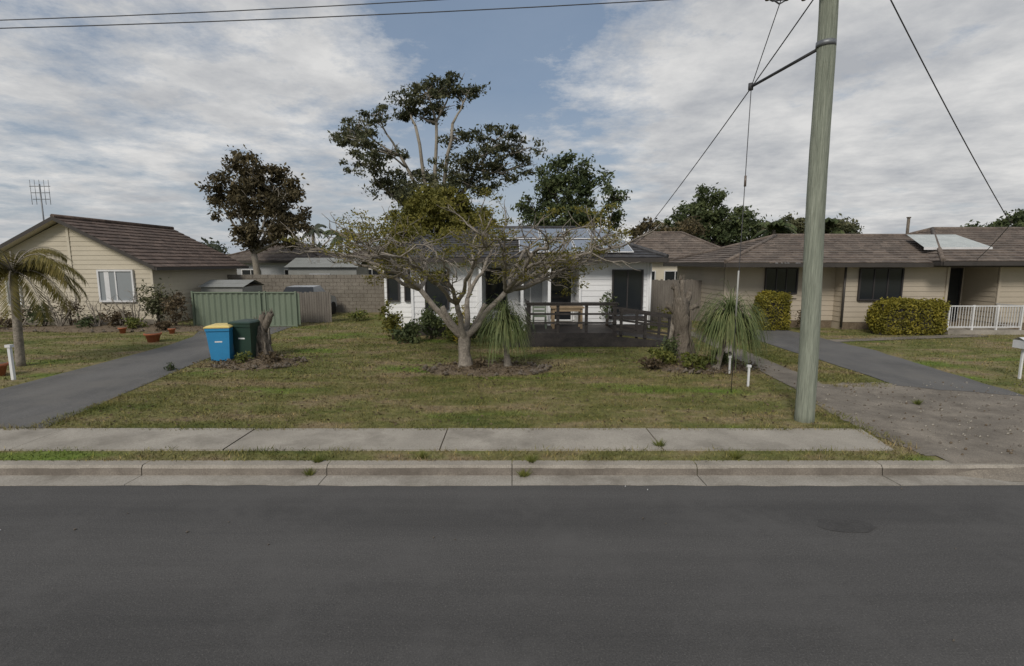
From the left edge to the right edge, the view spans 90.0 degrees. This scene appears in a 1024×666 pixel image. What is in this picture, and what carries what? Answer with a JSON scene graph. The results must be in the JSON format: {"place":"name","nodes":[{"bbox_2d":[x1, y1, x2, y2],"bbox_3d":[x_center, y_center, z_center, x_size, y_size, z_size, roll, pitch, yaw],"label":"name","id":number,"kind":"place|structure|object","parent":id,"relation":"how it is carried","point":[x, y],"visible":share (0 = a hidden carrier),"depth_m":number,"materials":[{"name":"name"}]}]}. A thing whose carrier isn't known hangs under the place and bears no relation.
{"place":"outdoors","nodes":[
{"label":"outdoors","id":0,"kind":"place"},
{"bbox_2d":[0,223,236,324],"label":"walls","id":1,"kind":"structure","parent":0,"point":[88,257],"depth_m":21.31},
{"bbox_2d":[4,270,136,305],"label":"windows","id":2,"kind":"structure","parent":1,"relation":"attached to","point":[112,283],"depth_m":21.26,"materials":[{"name":"white glass"}]},
{"bbox_2d":[0,214,248,269],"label":"roof","id":3,"kind":"structure","parent":1,"relation":"on","point":[156,247],"depth_m":22.83,"materials":[{"name":"brown tile"}]},
{"bbox_2d":[29,180,50,219],"bbox_3d":[-22.400,-5.473,24.484,1.000,3.600,0.058,0,8,0],"label":"tv antenna","id":4,"kind":"object","parent":3,"relation":"attached to","point":[40,192],"visible":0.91,"depth_m":24.31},
{"bbox_2d":[0,327,289,427],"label":"driveway","id":5,"kind":"structure","parent":0,"point":[26,404],"depth_m":11.10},
{"bbox_2d":[237,263,287,274],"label":"walls","id":6,"kind":"structure","parent":0,"point":[272,268],"depth_m":36.12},
{"bbox_2d":[241,269,287,274],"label":"windows","id":7,"kind":"structure","parent":6,"relation":"attached to","point":[247,272],"depth_m":36.08,"materials":[{"name":"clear glass"}]},
{"bbox_2d":[226,243,336,262],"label":"roof","id":8,"kind":"structure","parent":6,"relation":"on","point":[270,256],"depth_m":36.71,"materials":[{"name":"tile"}]},
{"bbox_2d":[0,485,1023,665],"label":"road","id":9,"kind":"structure","parent":0,"point":[586,575],"depth_m":4.50,"materials":[{"name":"asphalt"}]},
{"bbox_2d":[817,518,875,532],"bbox_3d":[3.494,2.015,5.376,0.606,0.001,0.310,0,8,0],"label":"asphalt patch","id":10,"kind":"object","parent":9,"relation":"on","point":[843,524],"visible":1,"depth_m":5.36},
{"bbox_2d":[0,312,1023,484],"bbox_3d":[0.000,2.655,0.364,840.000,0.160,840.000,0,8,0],"label":"ground","id":11,"kind":"structure","parent":0,"point":[383,455],"depth_m":10.61,"materials":[{"name":"green plant"}]},
{"bbox_2d":[0,362,8,375],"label":"terracotta pot","id":12,"kind":"object","parent":11,"relation":"on","point":[3,367],"visible":0.97,"depth_m":11.81,"materials":[{"name":"ceramic"}]},
{"bbox_2d":[4,344,15,379],"bbox_3d":[-11.170,0.656,11.425,0.120,0.800,0.100,0,8,0],"label":"marker post","id":13,"kind":"object","parent":11,"relation":"on","point":[11,360],"visible":1,"depth_m":11.40,"materials":[{"name":"white metal"}]},
{"bbox_2d":[0,247,88,366],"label":"palm tree","id":14,"kind":"object","parent":11,"relation":"on","point":[33,265],"visible":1,"depth_m":12.67,"materials":[{"name":"green plant"}]},
{"bbox_2d":[0,323,204,332],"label":"garden bed","id":15,"kind":"object","parent":11,"relation":"on","point":[151,328],"visible":0.48,"depth_m":19.71,"materials":[{"name":"soil"}]},
{"bbox_2d":[0,309,33,328],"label":"garden shrub","id":16,"kind":"object","parent":15,"relation":"on","point":[8,321],"visible":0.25,"depth_m":20.10,"materials":[{"name":"green plant"}]},
{"bbox_2d":[7,290,40,326],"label":"bare shrub","id":17,"kind":"object","parent":15,"relation":"on","point":[24,309],"visible":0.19,"depth_m":20.07,"materials":[{"name":"brown plant"}]},
{"bbox_2d":[22,300,58,325],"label":"garden shrub","id":18,"kind":"object","parent":15,"relation":"on","point":[43,317],"visible":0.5,"depth_m":20.14,"materials":[{"name":"green plant"}]},
{"bbox_2d":[37,288,87,325],"bbox_3d":[-17.807,-1.018,20.074,2.212,1.802,0.882,0,8,0],"label":"bare shrub","id":19,"kind":"object","parent":15,"relation":"on","point":[57,323],"visible":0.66,"depth_m":20.07,"materials":[{"name":"brown plant"}]},
{"bbox_2d":[44,296,88,325],"bbox_3d":[-17.677,-0.867,20.441,1.346,1.374,1.214,3,8,20],"label":"garden shrub","id":20,"kind":"object","parent":15,"relation":"on","point":[76,308],"visible":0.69,"depth_m":20.38,"materials":[{"name":"green plant"}]},
{"bbox_2d":[74,314,102,327],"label":"garden shrub","id":21,"kind":"object","parent":15,"relation":"on","point":[87,322],"visible":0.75,"depth_m":19.90,"materials":[{"name":"green plant"}]},
{"bbox_2d":[70,290,113,326],"bbox_3d":[-16.354,-0.889,20.063,1.313,1.546,0.915,0,8,0],"label":"bare shrub","id":22,"kind":"object","parent":15,"relation":"on","point":[95,323],"visible":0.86,"depth_m":19.99,"materials":[{"name":"brown plant"}]},
{"bbox_2d":[98,304,131,326],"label":"garden shrub","id":23,"kind":"object","parent":15,"relation":"on","point":[116,316],"visible":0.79,"depth_m":20.11,"materials":[{"name":"green plant"}]},
{"bbox_2d":[121,317,147,328],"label":"garden shrub","id":24,"kind":"object","parent":15,"relation":"on","point":[132,322],"visible":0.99,"depth_m":19.62,"materials":[{"name":"green plant"}]},
{"bbox_2d":[109,284,168,321],"bbox_3d":[-14.708,-1.067,20.238,2.019,1.854,1.067,-5,9,-31],"label":"bare shrub","id":25,"kind":"object","parent":15,"relation":"on","point":[124,316],"visible":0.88,"depth_m":19.96,"materials":[{"name":"brown plant"}]},
{"bbox_2d":[133,277,180,323],"bbox_3d":[-14.064,-1.195,20.397,1.756,2.046,1.608,4,9,26],"label":"garden shrub","id":26,"kind":"object","parent":15,"relation":"on","point":[154,306],"visible":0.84,"depth_m":20.25,"materials":[{"name":"green plant"}]},
{"bbox_2d":[149,317,174,331],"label":"garden shrub","id":27,"kind":"object","parent":15,"relation":"on","point":[163,325],"visible":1,"depth_m":19.54,"materials":[{"name":"brown plant"}]},
{"bbox_2d":[159,292,191,325],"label":"garden shrub","id":28,"kind":"object","parent":15,"relation":"on","point":[176,302],"visible":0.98,"depth_m":20.27,"materials":[{"name":"green plant"}]},
{"bbox_2d":[143,332,161,342],"bbox_3d":[-11.900,0.145,16.977,0.518,0.305,0.515,0,8,0],"label":"terracotta pot","id":29,"kind":"object","parent":11,"relation":"on","point":[151,337],"visible":1,"depth_m":16.83,"materials":[{"name":"ceramic"}]},
{"bbox_2d":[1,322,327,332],"bbox_3d":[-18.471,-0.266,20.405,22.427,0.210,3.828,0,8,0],"label":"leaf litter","id":30,"kind":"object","parent":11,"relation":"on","point":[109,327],"visible":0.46,"depth_m":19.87,"materials":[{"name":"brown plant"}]},
{"bbox_2d":[203,323,235,360],"bbox_3d":[-7.683,0.253,13.624,0.620,1.000,0.799,-1,8,-10],"label":"recycling bin","id":31,"kind":"object","parent":11,"relation":"on","point":[219,336],"visible":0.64,"depth_m":13.32,"materials":[{"name":"blue plastic"}]},
{"bbox_2d":[198,280,263,291],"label":"garden shed","id":32,"kind":"structure","parent":11,"relation":"on","point":[232,286],"depth_m":23.78,"materials":[{"name":"metal"}]},
{"bbox_2d":[228,319,259,358],"bbox_3d":[-7.149,0.173,13.916,0.621,1.080,0.799,1,8,6],"label":"rubbish bin","id":33,"kind":"object","parent":11,"relation":"on","point":[245,331],"visible":0.59,"depth_m":13.61,"materials":[{"name":"green plastic"}]},
{"bbox_2d":[191,291,300,326],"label":"fence","id":34,"kind":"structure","parent":11,"relation":"on","point":[208,308],"depth_m":20.93,"materials":[{"name":"metal"}]},
{"bbox_2d":[194,144,314,274],"bbox_3d":[-16.266,-7.105,33.424,7.606,10.407,5.438,0,8,0],"label":"bronze tree","id":35,"kind":"object","parent":11,"relation":"on","point":[266,200],"visible":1,"depth_m":32.80,"materials":[{"name":"green plant"}]},
{"bbox_2d":[211,354,307,370],"bbox_3d":[-6.557,0.735,13.326,2.363,0.151,1.842,0,8,0],"label":"mulch bed","id":36,"kind":"object","parent":11,"relation":"on","point":[285,363],"visible":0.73,"depth_m":12.92,"materials":[{"name":"wood"}]},
{"bbox_2d":[232,351,252,362],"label":"garden shrub","id":37,"kind":"object","parent":36,"relation":"on","point":[241,358],"visible":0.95,"depth_m":13.06,"materials":[{"name":"green plant"}]},
{"bbox_2d":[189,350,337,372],"bbox_3d":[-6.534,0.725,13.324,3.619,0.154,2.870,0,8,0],"label":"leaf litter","id":38,"kind":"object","parent":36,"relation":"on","point":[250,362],"visible":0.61,"depth_m":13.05,"materials":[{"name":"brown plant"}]},
{"bbox_2d":[258,351,287,362],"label":"garden shrub","id":39,"kind":"object","parent":36,"relation":"on","point":[271,357],"visible":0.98,"depth_m":13.19,"materials":[{"name":"brown plant"}]},
{"bbox_2d":[254,308,274,357],"bbox_3d":[-6.834,0.061,14.076,0.676,1.539,0.701,0,8,0],"label":"tree stump","id":40,"kind":"object","parent":11,"relation":"on","point":[263,337],"visible":0.69,"depth_m":13.91,"materials":[{"name":"brown wood"}]},
{"bbox_2d":[199,237,343,254],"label":"distant trees","id":41,"kind":"object","parent":11,"relation":"on","point":[218,247],"visible":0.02,"depth_m":70.50,"materials":[{"name":"green plant"}]},
{"bbox_2d":[227,275,384,311],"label":"block wall","id":42,"kind":"structure","parent":11,"relation":"on","point":[351,293],"depth_m":26.92,"materials":[{"name":"concrete"}]},
{"bbox_2d":[283,285,336,313],"bbox_3d":[-9.950,-1.591,25.167,1.720,1.518,3.100,0,8,0],"label":"parked car","id":43,"kind":"object","parent":11,"relation":"on","point":[307,288],"visible":0.19,"depth_m":24.24,"materials":[{"name":"paint"}]},
{"bbox_2d":[297,223,329,244],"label":"palm tree","id":44,"kind":"object","parent":11,"relation":"on","point":[317,230],"visible":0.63,"depth_m":60.84,"materials":[{"name":"green plant"}]},
{"bbox_2d":[297,291,331,322],"bbox_3d":[-8.620,-1.131,22.389,1.460,1.365,0.070,0,8,0],"label":"paling fence","id":45,"kind":"object","parent":11,"relation":"on","point":[315,307],"visible":0.88,"depth_m":22.36,"materials":[{"name":"wood"}]},
{"bbox_2d":[285,258,370,274],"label":"garden shed","id":46,"kind":"structure","parent":11,"relation":"on","point":[299,266],"depth_m":29.31,"materials":[{"name":"metal"}]},
{"bbox_2d":[323,230,354,249],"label":"palm tree","id":47,"kind":"object","parent":11,"relation":"on","point":[327,232],"visible":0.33,"depth_m":48.58,"materials":[{"name":"green plant"}]},
{"bbox_2d":[344,308,368,320],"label":"garden shrub","id":48,"kind":"object","parent":11,"relation":"on","point":[356,314],"visible":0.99,"depth_m":23.05,"materials":[{"name":"green plant"}]},
{"bbox_2d":[377,299,403,339],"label":"garden shrub","id":49,"kind":"object","parent":11,"relation":"on","point":[392,320],"visible":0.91,"depth_m":17.31,"materials":[{"name":"green plant"}]},
{"bbox_2d":[388,321,421,343],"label":"garden shrub","id":50,"kind":"object","parent":11,"relation":"on","point":[409,332],"visible":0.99,"depth_m":16.60,"materials":[{"name":"green plant"}]},
{"bbox_2d":[410,296,451,338],"bbox_3d":[-2.729,-0.534,17.535,1.514,1.509,1.284,0,8,0],"label":"garden shrub","id":51,"kind":"object","parent":11,"relation":"on","point":[430,318],"visible":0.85,"depth_m":17.31,"materials":[{"name":"green plant"}]},
{"bbox_2d":[327,70,547,207],"bbox_3d":[-4.855,-9.569,34.144,14.651,15.094,6.414,0,8,0],"label":"gum tree","id":52,"kind":"object","parent":11,"relation":"on","point":[467,180],"visible":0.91,"depth_m":33.14,"materials":[{"name":"green plant"}]},
{"bbox_2d":[378,182,498,244],"bbox_3d":[-3.890,-4.505,27.435,6.217,6.881,5.538,-7,11,-43],"label":"round tree","id":53,"kind":"object","parent":11,"relation":"on","point":[416,204],"visible":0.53,"depth_m":26.18,"materials":[{"name":"green plant"}]},
{"bbox_2d":[64,340,826,426],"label":"fallen leaves","id":54,"kind":"object","parent":11,"relation":"on","point":[706,419],"visible":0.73,"depth_m":10.39,"materials":[{"name":"plant"}]},
{"bbox_2d":[0,428,892,450],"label":"footpath","id":55,"kind":"structure","parent":11,"relation":"on","point":[382,439],"depth_m":7.55,"materials":[{"name":"concrete"}]},
{"bbox_2d":[437,307,464,341],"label":"garden shrub","id":56,"kind":"object","parent":11,"relation":"on","point":[449,332],"visible":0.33,"depth_m":17.04,"materials":[{"name":"green plant"}]},
{"bbox_2d":[264,186,659,366],"bbox_3d":[-1.319,-1.153,12.582,9.093,4.168,7.053,0,8,0],"label":"poinciana tree","id":57,"kind":"object","parent":11,"relation":"on","point":[401,265],"visible":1,"depth_m":11.76,"materials":[{"name":"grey plant"}]},
{"bbox_2d":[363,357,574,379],"bbox_3d":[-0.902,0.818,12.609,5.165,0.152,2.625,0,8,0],"label":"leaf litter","id":58,"kind":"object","parent":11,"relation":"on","point":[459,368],"visible":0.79,"depth_m":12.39,"materials":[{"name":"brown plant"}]},
{"bbox_2d":[469,312,492,342],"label":"garden shrub","id":59,"kind":"object","parent":11,"relation":"on","point":[476,333],"visible":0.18,"depth_m":16.61,"materials":[{"name":"green plant"}]},
{"bbox_2d":[422,359,552,376],"bbox_3d":[-0.655,0.838,12.575,3.347,0.151,1.717,0,8,0],"label":"mulch bed","id":60,"kind":"object","parent":11,"relation":"on","point":[536,370],"visible":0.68,"depth_m":12.26,"materials":[{"name":"wood"}]},
{"bbox_2d":[471,355,486,368],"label":"garden shrub","id":61,"kind":"object","parent":60,"relation":"on","point":[478,362],"visible":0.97,"depth_m":12.33,"materials":[{"name":"brown plant"}]},
{"bbox_2d":[474,293,537,366],"bbox_3d":[-0.172,-0.013,12.463,1.633,1.903,1.689,0,8,0],"label":"ponytail palm","id":62,"kind":"object","parent":60,"relation":"on","point":[502,325],"visible":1,"depth_m":12.10,"materials":[{"name":"green plant"}]},
{"bbox_2d":[0,0,1010,258],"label":"power lines","id":63,"kind":"object","parent":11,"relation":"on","point":[496,8],"visible":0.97,"depth_m":7.98,"materials":[{"name":"rubber"}]},
{"bbox_2d":[0,460,1023,485],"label":"kerb","id":64,"kind":"structure","parent":11,"relation":"on","point":[470,472],"depth_m":6.63,"materials":[{"name":"concrete"}]},
{"bbox_2d":[309,453,325,462],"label":"weed tuft","id":65,"kind":"object","parent":64,"relation":"on","point":[319,459],"visible":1,"depth_m":6.73,"materials":[{"name":"green plant"}]},
{"bbox_2d":[384,262,649,335],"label":"walls","id":66,"kind":"structure","parent":11,"relation":"on","point":[600,282],"depth_m":18.29,"materials":[{"name":"white paint"}]},
{"bbox_2d":[386,268,643,318],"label":"windows","id":67,"kind":"structure","parent":66,"relation":"attached to","point":[627,287],"depth_m":18.26,"materials":[{"name":"black glass"}]},
{"bbox_2d":[367,226,668,263],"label":"roof","id":68,"kind":"structure","parent":66,"relation":"on","point":[641,254],"depth_m":18.02,"materials":[{"name":"grey metal"}]},
{"bbox_2d":[489,229,633,251],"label":"solar panels","id":69,"kind":"object","parent":68,"relation":"on","point":[577,243],"visible":0.41,"depth_m":19.44,"materials":[{"name":"blue glass"}]},
{"bbox_2d":[550,267,572,320],"bbox_3d":[1.850,-1.510,19.500,0.900,2.100,0.110,0,8,0],"label":"door","id":70,"kind":"structure","parent":66,"relation":"attached to","point":[555,297],"depth_m":19.50,"materials":[{"name":"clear glass"}]},
{"bbox_2d":[510,149,632,229],"bbox_3d":[3.541,-6.480,31.603,7.382,9.661,4.907,0,8,0],"label":"broadleaf tree","id":71,"kind":"object","parent":11,"relation":"on","point":[568,186],"visible":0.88,"depth_m":31.00,"materials":[{"name":"green plant"}]},
{"bbox_2d":[502,299,671,346],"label":"timber deck","id":72,"kind":"structure","parent":11,"relation":"on","point":[588,334],"depth_m":16.05,"materials":[{"name":"wood"}]},
{"bbox_2d":[533,306,546,328],"bbox_3d":[0.925,-0.600,17.203,0.450,0.880,0.450,0,8,0],"label":"outdoor chair","id":73,"kind":"object","parent":72,"relation":"on","point":[545,316],"visible":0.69,"depth_m":17.35,"materials":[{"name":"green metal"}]},
{"bbox_2d":[479,262,651,327],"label":"verandah posts","id":74,"kind":"object","parent":72,"relation":"attached to","point":[549,294],"visible":0.62,"depth_m":17.88,"materials":[{"name":"white paint"}]},
{"bbox_2d":[550,306,584,328],"bbox_3d":[1.850,-0.543,17.337,1.100,0.730,0.700,0,8,0],"label":"outdoor table","id":75,"kind":"object","parent":72,"relation":"on","point":[578,309],"visible":0.98,"depth_m":17.02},
{"bbox_2d":[598,289,618,325],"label":"garden shrub","id":76,"kind":"object","parent":72,"relation":"on","point":[605,310],"visible":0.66,"depth_m":17.91,"materials":[{"name":"green plant"}]},
{"bbox_2d":[627,214,709,239],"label":"bronze tree","id":77,"kind":"object","parent":11,"relation":"on","point":[693,227],"visible":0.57,"depth_m":36.36,"materials":[{"name":"green plant"}]},
{"bbox_2d":[650,279,701,320],"bbox_3d":[6.747,-1.481,23.047,3.494,1.878,0.070,0,8,0],"label":"paling fence","id":78,"kind":"object","parent":11,"relation":"on","point":[661,292],"visible":0.41,"depth_m":22.98,"materials":[{"name":"wood"}]},
{"bbox_2d":[665,274,698,361],"bbox_3d":[4.447,-0.337,13.500,0.784,2.412,0.925,-8,11,-44],"label":"dead tree trunk","id":79,"kind":"object","parent":11,"relation":"on","point":[681,308],"visible":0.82,"depth_m":13.36,"materials":[{"name":"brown wood"}]},
{"bbox_2d":[653,359,758,374],"bbox_3d":[4.756,0.792,12.906,2.929,0.151,1.901,0,8,0],"label":"mulch bed","id":80,"kind":"object","parent":11,"relation":"on","point":[684,369],"visible":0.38,"depth_m":12.46,"materials":[{"name":"wood"}]},
{"bbox_2d":[636,355,661,368],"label":"garden shrub","id":81,"kind":"object","parent":80,"relation":"on","point":[650,364],"visible":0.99,"depth_m":12.48,"materials":[{"name":"green plant"}]},
{"bbox_2d":[645,344,678,364],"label":"garden shrub","id":82,"kind":"object","parent":80,"relation":"on","point":[668,356],"visible":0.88,"depth_m":12.83,"materials":[{"name":"green plant"}]},
{"bbox_2d":[657,334,681,358],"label":"garden shrub","id":83,"kind":"object","parent":80,"relation":"on","point":[671,345],"visible":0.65,"depth_m":13.14,"materials":[{"name":"green plant"}]},
{"bbox_2d":[677,351,717,371],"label":"garden shrub","id":84,"kind":"object","parent":80,"relation":"on","point":[689,360],"visible":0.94,"depth_m":12.46,"materials":[{"name":"green plant"}]},
{"bbox_2d":[710,349,734,363],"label":"garden shrub","id":85,"kind":"object","parent":80,"relation":"on","point":[725,358],"visible":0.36,"depth_m":12.95,"materials":[{"name":"green plant"}]},
{"bbox_2d":[689,280,776,371],"bbox_3d":[5.229,-0.177,12.268,2.037,2.281,1.978,0,8,0],"label":"ponytail palm","id":86,"kind":"object","parent":80,"relation":"on","point":[719,326],"visible":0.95,"depth_m":11.89,"materials":[{"name":"green plant"}]},
{"bbox_2d":[649,182,771,245],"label":"broadleaf tree","id":87,"kind":"object","parent":11,"relation":"on","point":[724,231],"visible":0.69,"depth_m":43.48,"materials":[{"name":"green plant"}]},
{"bbox_2d":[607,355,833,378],"bbox_3d":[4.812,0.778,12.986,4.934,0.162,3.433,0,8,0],"label":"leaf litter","id":88,"kind":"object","parent":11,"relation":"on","point":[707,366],"visible":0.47,"depth_m":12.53,"materials":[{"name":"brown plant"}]},
{"bbox_2d":[728,449,744,458],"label":"weed tuft","id":89,"kind":"object","parent":11,"relation":"on","point":[735,454],"visible":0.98,"depth_m":6.88,"materials":[{"name":"green plant"}]},
{"bbox_2d":[752,290,792,330],"bbox_3d":[10.098,-0.894,19.964,1.466,1.609,1.085,0,8,0],"label":"clipped hedge","id":90,"kind":"object","parent":11,"relation":"on","point":[778,315],"visible":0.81,"depth_m":19.66,"materials":[{"name":"green plant"}]},
{"bbox_2d":[752,219,798,238],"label":"palm tree","id":91,"kind":"object","parent":11,"relation":"on","point":[780,226],"visible":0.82,"depth_m":40.88,"materials":[{"name":"green plant"}]},
{"bbox_2d":[731,0,838,422],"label":"power pole","id":92,"kind":"object","parent":11,"relation":"on","point":[812,278],"visible":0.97,"depth_m":8.00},
{"bbox_2d":[749,211,863,238],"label":"broadleaf tree","id":93,"kind":"object","parent":11,"relation":"on","point":[799,223],"visible":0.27,"depth_m":41.87,"materials":[{"name":"green plant"}]},
{"bbox_2d":[825,218,853,233],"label":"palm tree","id":94,"kind":"object","parent":11,"relation":"on","point":[829,221],"visible":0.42,"depth_m":41.15,"materials":[{"name":"green plant"}]},
{"bbox_2d":[677,266,1023,329],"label":"walls","id":95,"kind":"structure","parent":11,"relation":"on","point":[842,307],"depth_m":20.30,"materials":[{"name":"wood"}]},
{"bbox_2d":[764,268,904,300],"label":"windows","id":96,"kind":"structure","parent":95,"relation":"attached to","point":[875,284],"depth_m":19.89,"materials":[{"name":"black glass"}]},
{"bbox_2d":[663,227,1023,266],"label":"roof","id":97,"kind":"structure","parent":95,"relation":"on","point":[858,250],"depth_m":20.63,"materials":[{"name":"tile"}]},
{"bbox_2d":[908,235,992,249],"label":"solar panels","id":98,"kind":"object","parent":97,"relation":"on","point":[927,242],"visible":1,"depth_m":20.76,"materials":[{"name":"white glass"}]},
{"bbox_2d":[945,268,963,319],"bbox_3d":[17.800,-1.617,21.202,1.500,2.150,0.110,0,8,0],"label":"door","id":99,"kind":"structure","parent":95,"relation":"attached to","point":[955,286],"depth_m":21.18,"materials":[{"name":"black glass"}]},
{"bbox_2d":[864,296,952,335],"bbox_3d":[14.448,-0.639,18.795,2.851,1.424,1.090,0,8,0],"label":"clipped hedge","id":100,"kind":"object","parent":11,"relation":"on","point":[899,316],"visible":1,"depth_m":18.48,"materials":[{"name":"green plant"}]},
{"bbox_2d":[943,303,1023,334],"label":"porch railing","id":101,"kind":"object","parent":11,"relation":"on","point":[985,330],"visible":0.98,"depth_m":18.69,"materials":[{"name":"metal"}]},
{"bbox_2d":[960,208,1023,226],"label":"broadleaf tree","id":102,"kind":"object","parent":11,"relation":"on","point":[1016,219],"visible":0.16,"depth_m":43.18,"materials":[{"name":"green plant"}]},
{"bbox_2d":[1012,337,1023,378],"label":"letterbox","id":103,"kind":"object","parent":11,"relation":"on","point":[1018,342],"visible":1,"depth_m":11.53,"materials":[{"name":"white metal"}]},
{"bbox_2d":[0,0,1023,253],"label":"sky","id":104,"kind":"structure","parent":0,"point":[120,122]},
{"bbox_2d":[650,262,676,279],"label":"walls","id":105,"kind":"structure","parent":0,"point":[659,268],"depth_m":30.16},
{"bbox_2d":[652,271,676,279],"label":"windows","id":106,"kind":"structure","parent":105,"relation":"attached to","point":[671,275],"depth_m":30.15,"materials":[{"name":"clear glass"}]},
{"bbox_2d":[629,231,719,258],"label":"roof","id":107,"kind":"structure","parent":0,"point":[673,244],"depth_m":31.44,"materials":[{"name":"tile"}]},
{"bbox_2d":[691,328,1023,481],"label":"driveway","id":108,"kind":"structure","parent":0,"point":[897,371],"depth_m":9.46,"materials":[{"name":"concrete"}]},
{"bbox_2d":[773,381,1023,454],"bbox_3d":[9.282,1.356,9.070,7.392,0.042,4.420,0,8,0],"label":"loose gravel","id":109,"kind":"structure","parent":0,"point":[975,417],"depth_m":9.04,"materials":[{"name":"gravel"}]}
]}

